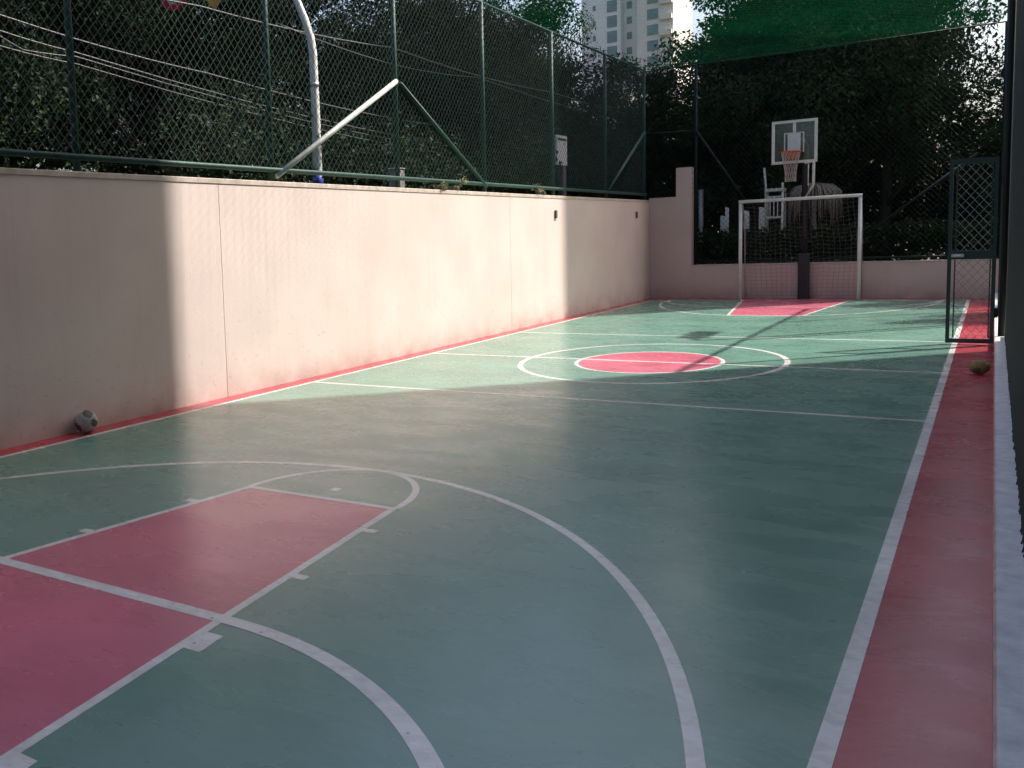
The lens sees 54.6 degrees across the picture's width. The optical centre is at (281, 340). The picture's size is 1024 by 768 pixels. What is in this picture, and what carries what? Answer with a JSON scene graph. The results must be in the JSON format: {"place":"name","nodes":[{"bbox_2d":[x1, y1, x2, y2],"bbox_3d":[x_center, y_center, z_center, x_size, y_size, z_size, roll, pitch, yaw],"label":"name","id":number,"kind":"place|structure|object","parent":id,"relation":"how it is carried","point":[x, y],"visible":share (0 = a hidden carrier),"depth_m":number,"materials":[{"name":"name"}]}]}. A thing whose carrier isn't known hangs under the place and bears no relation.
{"place":"outdoors","nodes":[
{"label":"outdoors","id":0,"kind":"place"},
{"bbox_2d":[388,168,404,187],"bbox_3d":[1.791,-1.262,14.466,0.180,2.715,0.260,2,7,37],"label":"utility box","id":1,"kind":"object","parent":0,"point":[392,183],"visible":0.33,"depth_m":14.28,"materials":[{"name":"paint"}]},
{"bbox_2d":[0,300,965,767],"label":"court surface","id":2,"kind":"object","parent":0,"point":[740,546],"visible":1,"depth_m":5.07,"materials":[{"name":"green paint"}]},
{"bbox_2d":[0,488,387,755],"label":"key surface","id":3,"kind":"object","parent":2,"relation":"on","point":[66,647],"visible":1,"depth_m":4.58,"materials":[{"name":"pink paint"}]},
{"bbox_2d":[0,469,419,767],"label":"key lines","id":4,"kind":"object","parent":2,"relation":"on","point":[201,639],"visible":1,"depth_m":4.21,"materials":[{"name":"white paint"}]},
{"bbox_2d":[0,556,443,767],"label":"goal area line","id":5,"kind":"object","parent":2,"relation":"on","point":[420,746],"visible":1,"depth_m":3.73,"materials":[{"name":"white paint"}]},
{"bbox_2d":[0,461,705,767],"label":"three point line","id":6,"kind":"object","parent":2,"relation":"on","point":[693,747],"visible":1,"depth_m":3.90,"materials":[{"name":"white paint"}]},
{"bbox_2d":[0,300,969,767],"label":"side lines","id":7,"kind":"object","parent":2,"relation":"on","point":[832,724],"visible":1,"depth_m":4.13,"materials":[{"name":"white paint"}]},
{"bbox_2d":[315,332,944,421],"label":"cross lines","id":8,"kind":"object","parent":2,"relation":"on","point":[674,362],"visible":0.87,"depth_m":10.36,"materials":[{"name":"white paint"}]},
{"bbox_2d":[578,352,720,372],"bbox_3d":[4.550,0.258,11.758,1.660,0.001,2.100,2,7,37],"label":"disc","id":9,"kind":"object","parent":2,"relation":"on","point":[633,365],"visible":1,"depth_m":11.68,"materials":[{"name":"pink paint"}]},
{"bbox_2d":[518,344,790,383],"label":"circles","id":10,"kind":"object","parent":2,"relation":"on","point":[786,363],"visible":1,"depth_m":11.28,"materials":[{"name":"white paint"}]},
{"bbox_2d":[730,300,847,315],"bbox_3d":[9.958,-0.681,19.003,2.108,0.001,4.140,2,7,37],"label":"key surface","id":11,"kind":"object","parent":2,"relation":"on","point":[776,307],"visible":1,"depth_m":18.95,"materials":[{"name":"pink paint"}]},
{"bbox_2d":[659,300,944,315],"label":"end lines","id":12,"kind":"object","parent":2,"relation":"on","point":[728,314],"visible":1,"depth_m":18.27,"materials":[{"name":"white paint"}]},
{"bbox_2d":[0,298,993,767],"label":"court border","id":13,"kind":"object","parent":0,"point":[922,696],"visible":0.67,"depth_m":4.03,"materials":[{"name":"red paint"}]},
{"bbox_2d":[74,410,97,432],"bbox_3d":[-1.771,0.726,8.572,0.210,0.210,0.210,2,7,37],"label":"football","id":14,"kind":"object","parent":13,"relation":"on","point":[85,421],"visible":1,"depth_m":8.50,"materials":[{"name":"white leather"}]},
{"bbox_2d":[772,118,817,298],"bbox_3d":[11.089,-2.800,20.390,1.027,3.841,0.698,-4,6,-13],"label":"basketball stand","id":15,"kind":"object","parent":13,"relation":"on","point":[796,141],"visible":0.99,"depth_m":20.47,"materials":[{"name":"white metal"}]},
{"bbox_2d":[738,193,862,299],"bbox_3d":[11.277,-2.011,20.629,2.347,2.211,0.586,2,7,37],"label":"futsal goal","id":16,"kind":"object","parent":13,"relation":"on","point":[859,248],"visible":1,"depth_m":20.54,"materials":[{"name":"white metal"}]},
{"bbox_2d":[969,359,989,373],"bbox_3d":[7.199,0.268,9.780,0.180,0.153,0.180,2,7,37],"label":"football","id":17,"kind":"object","parent":13,"relation":"on","point":[978,366],"visible":1,"depth_m":9.72,"materials":[{"name":"beige leather"}]},
{"bbox_2d":[19,0,1007,220],"label":"sky","id":18,"kind":"structure","parent":0,"point":[1001,26],"materials":[{"name":"white"}]},
{"bbox_2d":[581,0,691,101],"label":"apartment tower","id":19,"kind":"structure","parent":0,"point":[650,41],"depth_m":197.00,"materials":[{"name":"white concrete"}]},
{"bbox_2d":[607,45,616,57],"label":"window","id":20,"kind":"structure","parent":19,"relation":"in","point":[610,48],"depth_m":197.91,"materials":[{"name":"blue glass"}]},
{"bbox_2d":[607,30,616,42],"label":"window","id":21,"kind":"structure","parent":19,"relation":"in","point":[611,38],"depth_m":197.67,"materials":[{"name":"blue glass"}]},
{"bbox_2d":[607,15,616,27],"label":"window","id":22,"kind":"structure","parent":19,"relation":"in","point":[614,17],"depth_m":197.33,"materials":[{"name":"blue glass"}]},
{"bbox_2d":[607,0,616,12],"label":"window","id":23,"kind":"structure","parent":19,"relation":"in","point":[613,2],"depth_m":197.09,"materials":[{"name":"blue glass"}]},
{"bbox_2d":[627,47,631,53],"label":"small window","id":24,"kind":"structure","parent":19,"relation":"in","point":[629,50],"depth_m":198.25,"materials":[{"name":"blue glass"}]},
{"bbox_2d":[627,32,631,38],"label":"small window","id":25,"kind":"structure","parent":19,"relation":"in","point":[629,36],"depth_m":197.96,"materials":[{"name":"blue glass"}]},
{"bbox_2d":[627,16,631,23],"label":"small window","id":26,"kind":"structure","parent":19,"relation":"in","point":[628,18],"depth_m":197.67,"materials":[{"name":"blue glass"}]},
{"bbox_2d":[647,56,657,65],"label":"window","id":27,"kind":"structure","parent":19,"relation":"in","point":[648,58],"depth_m":192.50,"materials":[{"name":"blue glass"}]},
{"bbox_2d":[647,39,657,50],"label":"window","id":28,"kind":"structure","parent":19,"relation":"in","point":[650,44],"depth_m":192.24,"materials":[{"name":"blue glass"}]},
{"bbox_2d":[647,24,657,35],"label":"window","id":29,"kind":"structure","parent":19,"relation":"in","point":[649,31],"depth_m":191.87,"materials":[{"name":"blue glass"}]},
{"bbox_2d":[647,8,657,19],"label":"window","id":30,"kind":"structure","parent":19,"relation":"in","point":[654,16],"depth_m":191.49,"materials":[{"name":"blue glass"}]},
{"bbox_2d":[647,0,657,3],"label":"window","id":31,"kind":"structure","parent":19,"relation":"in","point":[648,1],"depth_m":191.40,"materials":[{"name":"blue glass"}]},
{"bbox_2d":[577,93,700,183],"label":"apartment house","id":32,"kind":"structure","parent":0,"point":[636,113],"depth_m":69.36,"materials":[{"name":"white glass"}]},
{"label":"ground","id":33,"kind":"structure","parent":0,"visible":0},
{"bbox_2d":[0,60,68,169],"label":"street shrub","id":34,"kind":"object","parent":33,"relation":"on","point":[26,138],"visible":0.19,"depth_m":15.28,"materials":[{"name":"green plant"}]},
{"bbox_2d":[0,0,169,171],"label":"street tree","id":35,"kind":"object","parent":33,"relation":"on","point":[17,64],"visible":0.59,"depth_m":16.16,"materials":[{"name":"green plant"}]},
{"bbox_2d":[0,0,192,171],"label":"street tree","id":36,"kind":"object","parent":33,"relation":"on","point":[35,13],"visible":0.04,"depth_m":21.54,"materials":[{"name":"green plant"}]},
{"bbox_2d":[49,14,247,177],"bbox_3d":[-4.812,-8.342,36.295,9.274,13.063,8.906,-6,7,-35],"label":"street tree","id":37,"kind":"object","parent":33,"relation":"on","point":[118,131],"visible":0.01,"depth_m":35.03,"materials":[{"name":"green plant"}]},
{"bbox_2d":[0,0,308,176],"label":"street tree","id":38,"kind":"object","parent":33,"relation":"on","point":[139,126],"visible":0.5,"depth_m":19.00,"materials":[{"name":"green plant"}]},
{"bbox_2d":[83,3,300,180],"bbox_3d":[-2.916,-7.329,28.039,8.281,12.518,7.952,3,8,45],"label":"street tree","id":39,"kind":"object","parent":33,"relation":"on","point":[117,167],"visible":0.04,"depth_m":27.29,"materials":[{"name":"green plant"}]},
{"bbox_2d":[130,55,368,185],"bbox_3d":[-0.558,-2.089,14.715,3.712,4.516,3.147,2,7,37],"label":"street shrub","id":40,"kind":"object","parent":33,"relation":"on","point":[236,175],"visible":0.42,"depth_m":14.25,"materials":[{"name":"green plant"}]},
{"bbox_2d":[0,45,433,151],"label":"street cable","id":41,"kind":"object","parent":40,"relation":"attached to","point":[163,89],"visible":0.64,"depth_m":12.74,"materials":[{"name":"black rubber"}]},
{"bbox_2d":[0,30,440,143],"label":"street cable","id":42,"kind":"object","parent":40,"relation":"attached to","point":[167,79],"visible":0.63,"depth_m":12.84,"materials":[{"name":"black rubber"}]},
{"bbox_2d":[0,14,441,126],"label":"street cable","id":43,"kind":"object","parent":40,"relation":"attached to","point":[183,67],"visible":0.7,"depth_m":13.14,"materials":[{"name":"black rubber"}]},
{"bbox_2d":[293,0,323,183],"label":"pole","id":44,"kind":"object","parent":33,"relation":"on","point":[319,180],"visible":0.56,"depth_m":14.14,"materials":[{"name":"white metal"}]},
{"bbox_2d":[160,0,186,10],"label":"road sign","id":45,"kind":"object","parent":44,"relation":"attached to","point":[172,5],"visible":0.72,"depth_m":15.50,"materials":[{"name":"metal"}]},
{"bbox_2d":[206,0,218,8],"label":"road sign","id":46,"kind":"object","parent":44,"relation":"attached to","point":[213,5],"visible":1,"depth_m":14.99,"materials":[{"name":"metal"}]},
{"bbox_2d":[0,167,648,449],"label":"side wall","id":47,"kind":"structure","parent":33,"relation":"on","point":[124,297],"depth_m":10.61,"materials":[{"name":"beige paint"}]},
{"bbox_2d":[0,0,646,199],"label":"chain link fence","id":48,"kind":"object","parent":47,"relation":"on","point":[76,156],"visible":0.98,"depth_m":12.63,"materials":[{"name":"green metal"}]},
{"bbox_2d":[434,180,447,191],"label":"weed","id":49,"kind":"object","parent":47,"relation":"on","point":[442,186],"visible":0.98,"depth_m":14.22,"materials":[{"name":"green plant"}]},
{"bbox_2d":[449,176,467,190],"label":"weed","id":50,"kind":"object","parent":47,"relation":"on","point":[455,187],"visible":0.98,"depth_m":14.68,"materials":[{"name":"green plant"}]},
{"bbox_2d":[532,183,545,194],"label":"weed","id":51,"kind":"object","parent":47,"relation":"on","point":[538,189],"visible":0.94,"depth_m":17.26,"materials":[{"name":"green plant"}]},
{"bbox_2d":[200,0,460,182],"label":"street tree","id":52,"kind":"object","parent":33,"relation":"on","point":[341,62],"visible":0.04,"depth_m":32.16,"materials":[{"name":"green plant"}]},
{"bbox_2d":[354,0,536,188],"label":"street tree","id":53,"kind":"object","parent":33,"relation":"on","point":[461,57],"visible":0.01,"depth_m":36.98,"materials":[{"name":"green plant"}]},
{"bbox_2d":[389,0,548,193],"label":"street tree","id":54,"kind":"object","parent":33,"relation":"on","point":[477,17],"visible":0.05,"depth_m":31.88,"materials":[{"name":"green plant"}]},
{"bbox_2d":[480,11,578,189],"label":"street tree","id":55,"kind":"object","parent":33,"relation":"on","point":[510,86],"visible":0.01,"depth_m":42.92,"materials":[{"name":"green plant"}]},
{"bbox_2d":[476,0,597,192],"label":"street tree","id":56,"kind":"object","parent":33,"relation":"on","point":[577,37],"visible":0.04,"depth_m":39.47,"materials":[{"name":"green plant"}]},
{"bbox_2d":[555,135,566,195],"bbox_3d":[6.159,-2.592,20.782,0.178,3.760,0.600,2,7,37],"label":"notice board","id":57,"kind":"object","parent":33,"relation":"on","point":[562,193],"visible":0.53,"depth_m":20.61,"materials":[{"name":"white metal"}]},
{"bbox_2d":[556,92,660,197],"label":"garden tree","id":58,"kind":"object","parent":33,"relation":"on","point":[609,121],"depth_m":42.23,"materials":[{"name":"green plant"}]},
{"bbox_2d":[545,52,708,196],"bbox_3d":[11.644,-5.622,30.963,5.940,7.361,5.765,-1,6,11],"label":"garden tree","id":59,"kind":"object","parent":33,"relation":"on","point":[601,82],"visible":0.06,"depth_m":30.36,"materials":[{"name":"green plant"}]},
{"bbox_2d":[165,0,623,113],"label":"street cable","id":60,"kind":"object","parent":59,"relation":"attached to","point":[354,42],"visible":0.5,"depth_m":16.65,"materials":[{"name":"black rubber"}]},
{"bbox_2d":[277,23,615,119],"bbox_3d":[8.206,-6.429,25.890,0.015,0.395,27.701,2,7,37],"label":"street cable","id":61,"kind":"object","parent":59,"relation":"attached to","point":[413,68],"visible":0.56,"depth_m":18.30,"materials":[{"name":"black rubber"}]},
{"bbox_2d":[568,55,712,212],"bbox_3d":[9.557,-4.421,25.426,3.896,6.228,3.561,2,7,37],"label":"garden tree","id":62,"kind":"object","parent":33,"relation":"on","point":[658,188],"visible":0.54,"depth_m":24.92,"materials":[{"name":"green plant"}]},
{"bbox_2d":[698,189,703,259],"bbox_3d":[10.535,-2.490,23.832,0.119,2.600,0.119,2,7,37],"label":"garden post","id":63,"kind":"object","parent":33,"relation":"on","point":[700,214],"visible":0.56,"depth_m":23.72,"materials":[{"name":"metal"}]},
{"bbox_2d":[720,216,724,255],"bbox_3d":[10.891,-2.124,23.398,0.170,1.930,0.060,2,7,37],"label":"marker post","id":64,"kind":"object","parent":33,"relation":"on","point":[722,225],"visible":0.21,"depth_m":23.30,"materials":[{"name":"white paint"}]},
{"bbox_2d":[725,207,728,257],"bbox_3d":[10.914,-2.211,23.244,0.083,2.130,0.060,2,7,37],"label":"marker post","id":65,"kind":"object","parent":33,"relation":"on","point":[727,215],"visible":0.36,"depth_m":23.14,"materials":[{"name":"white paint"}]},
{"bbox_2d":[695,1,775,256],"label":"garden tree","id":66,"kind":"object","parent":33,"relation":"on","point":[714,33],"visible":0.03,"depth_m":35.92,"materials":[{"name":"green plant"}]},
{"bbox_2d":[625,0,856,258],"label":"garden tree","id":67,"kind":"object","parent":33,"relation":"on","point":[728,128],"visible":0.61,"depth_m":23.72,"materials":[{"name":"green plant"}]},
{"bbox_2d":[744,210,749,248],"bbox_3d":[11.273,-2.149,22.982,0.142,2.030,0.060,2,7,37],"label":"marker post","id":68,"kind":"object","parent":33,"relation":"on","point":[746,219],"visible":0.14,"depth_m":22.88,"materials":[{"name":"white paint"}]},
{"bbox_2d":[667,156,834,263],"bbox_3d":[13.020,-3.525,26.915,5.138,4.127,4.113,2,7,37],"label":"garden shrub","id":69,"kind":"object","parent":33,"relation":"on","point":[714,219],"visible":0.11,"depth_m":26.26,"materials":[{"name":"green plant"}]},
{"bbox_2d":[664,8,859,226],"bbox_3d":[13.525,-5.516,26.782,5.189,7.821,5.346,-6,7,-33],"label":"garden tree","id":70,"kind":"object","parent":33,"relation":"on","point":[677,87],"visible":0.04,"depth_m":26.81,"materials":[{"name":"green plant"}]},
{"bbox_2d":[759,207,764,261],"bbox_3d":[11.537,-2.170,22.781,0.159,2.090,0.060,2,7,37],"label":"marker post","id":71,"kind":"object","parent":33,"relation":"on","point":[761,219],"visible":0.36,"depth_m":22.68,"materials":[{"name":"white paint"}]},
{"bbox_2d":[763,168,786,258],"bbox_3d":[11.694,-2.610,22.529,0.462,3.002,0.420,2,7,37],"label":"lookout chair","id":72,"kind":"object","parent":33,"relation":"on","point":[782,189],"visible":0.53,"depth_m":22.39,"materials":[{"name":"white metal"}]},
{"bbox_2d":[720,0,887,247],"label":"garden tree","id":73,"kind":"object","parent":33,"relation":"on","point":[770,34],"depth_m":28.45,"materials":[{"name":"green plant"}]},
{"bbox_2d":[710,0,916,243],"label":"garden tree","id":74,"kind":"object","parent":33,"relation":"on","point":[765,141],"visible":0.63,"depth_m":22.56,"materials":[{"name":"green plant"}]},
{"bbox_2d":[786,183,841,247],"bbox_3d":[12.566,-2.429,22.424,1.188,2.592,1.179,2,7,37],"label":"parasol","id":75,"kind":"object","parent":33,"relation":"on","point":[825,189],"visible":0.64,"depth_m":22.08,"materials":[{"name":"grey fabric"}]},
{"bbox_2d":[649,167,998,297],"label":"end wall","id":76,"kind":"structure","parent":33,"relation":"on","point":[674,272],"depth_m":21.42,"materials":[{"name":"beige paint"}]},
{"bbox_2d":[646,21,1006,264],"bbox_3d":[11.521,-4.033,20.729,6.888,4.629,0.103,2,7,37],"label":"chain link fence","id":77,"kind":"object","parent":76,"relation":"on","point":[710,150],"visible":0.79,"depth_m":20.43,"materials":[{"name":"green metal"}]},
{"bbox_2d":[693,216,998,264],"bbox_3d":[13.302,-1.870,20.890,9.469,1.754,1.366,2,7,37],"label":"hedge","id":78,"kind":"object","parent":33,"relation":"on","point":[927,241],"visible":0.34,"depth_m":21.10,"materials":[{"name":"green plant"}]},
{"bbox_2d":[750,0,958,234],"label":"garden tree","id":79,"kind":"object","parent":33,"relation":"on","point":[861,168],"visible":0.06,"depth_m":24.83,"materials":[{"name":"green plant"}]},
{"bbox_2d":[763,0,961,259],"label":"garden tree","id":80,"kind":"object","parent":33,"relation":"on","point":[938,74],"depth_m":29.26,"materials":[{"name":"green plant"}]},
{"bbox_2d":[763,0,1006,255],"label":"garden tree","id":81,"kind":"object","parent":33,"relation":"on","point":[888,171],"visible":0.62,"depth_m":22.20,"materials":[{"name":"green plant"}]},
{"bbox_2d":[792,120,1001,261],"bbox_3d":[16.059,-3.612,24.949,5.227,4.192,4.056,2,7,37],"label":"garden shrub","id":82,"kind":"object","parent":33,"relation":"on","point":[903,198],"visible":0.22,"depth_m":24.16,"materials":[{"name":"green plant"}]},
{"bbox_2d":[821,110,998,236],"bbox_3d":[23.818,-8.077,41.407,11.880,9.201,11.531,3,8,45],"label":"garden tree","id":83,"kind":"object","parent":33,"relation":"on","point":[940,136],"depth_m":39.15,"materials":[{"name":"green plant"}]},
{"bbox_2d":[871,0,978,210],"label":"garden tree","id":84,"kind":"object","parent":33,"relation":"on","point":[962,71],"visible":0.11,"depth_m":24.82,"materials":[{"name":"green plant"}]},
{"bbox_2d":[921,57,1003,233],"bbox_3d":[16.686,-3.810,21.423,4.070,5.218,4.453,-1,6,15],"label":"garden tree","id":85,"kind":"object","parent":33,"relation":"on","point":[965,138],"visible":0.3,"depth_m":21.46,"materials":[{"name":"green plant"}]},
{"bbox_2d":[925,131,1000,248],"bbox_3d":[18.833,-3.519,23.188,5.673,4.284,3.811,1,6,28],"label":"garden shrub","id":86,"kind":"object","parent":33,"relation":"on","point":[977,197],"visible":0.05,"depth_m":23.28,"materials":[{"name":"green plant"}]},
{"bbox_2d":[928,127,998,251],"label":"garden tree","id":87,"kind":"object","parent":33,"relation":"on","point":[962,189],"visible":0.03,"depth_m":23.98,"materials":[{"name":"green plant"}]},
{"bbox_2d":[992,293,1023,767],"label":"kerb","id":88,"kind":"structure","parent":33,"relation":"on","point":[1008,669],"depth_m":3.80,"materials":[{"name":"concrete"}]},
{"bbox_2d":[997,0,1023,557],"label":"chain link fence","id":89,"kind":"object","parent":88,"relation":"on","point":[1010,307],"visible":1,"depth_m":8.51,"materials":[{"name":"green metal"}]},
{"bbox_2d":[483,0,1007,67],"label":"overhead net","id":90,"kind":"object","parent":89,"relation":"attached to","point":[585,40],"visible":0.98,"depth_m":17.84,"materials":[{"name":"teal fabric"}]},
{"bbox_2d":[945,156,1001,343],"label":"gate","id":91,"kind":"structure","parent":89,"relation":"attached to","point":[955,255],"depth_m":12.01,"materials":[{"name":"green metal"}]},
{"label":"road","id":92,"kind":"structure","parent":0,"visible":0},
{"bbox_2d":[171,0,433,186],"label":"street tree","id":93,"kind":"object","parent":92,"relation":"on","point":[332,61],"visible":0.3,"depth_m":22.45,"materials":[{"name":"green plant"}]},
{"bbox_2d":[266,100,495,191],"bbox_3d":[1.819,-2.408,17.879,4.564,4.354,3.619,2,7,37],"label":"street shrub","id":94,"kind":"object","parent":92,"relation":"on","point":[412,184],"visible":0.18,"depth_m":17.27,"materials":[{"name":"green plant"}]},
{"bbox_2d":[0,36,441,148],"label":"street cable","id":95,"kind":"object","parent":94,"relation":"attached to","point":[168,84],"visible":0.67,"depth_m":12.88,"materials":[{"name":"black rubber"}]},
{"bbox_2d":[333,0,612,190],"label":"street tree","id":96,"kind":"object","parent":92,"relation":"on","point":[539,22],"visible":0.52,"depth_m":25.13,"materials":[{"name":"green plant"}]},
{"bbox_2d":[369,115,576,193],"bbox_3d":[4.255,-2.788,21.110,4.833,4.324,3.566,2,7,37],"label":"street shrub","id":97,"kind":"object","parent":92,"relation":"on","point":[476,188],"visible":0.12,"depth_m":20.69,"materials":[{"name":"green plant"}]},
{"bbox_2d":[481,56,601,195],"bbox_3d":[8.720,-5.726,31.854,4.770,7.620,4.580,-3,6,-3],"label":"street tree","id":98,"kind":"object","parent":92,"relation":"on","point":[541,159],"visible":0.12,"depth_m":31.23,"materials":[{"name":"green plant"}]},
{"bbox_2d":[503,100,633,198],"bbox_3d":[8.059,-4.051,26.769,3.877,5.357,3.612,2,7,37],"label":"street shrub","id":99,"kind":"object","parent":92,"relation":"on","point":[571,193],"visible":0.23,"depth_m":26.34,"materials":[{"name":"green plant"}]}
]}

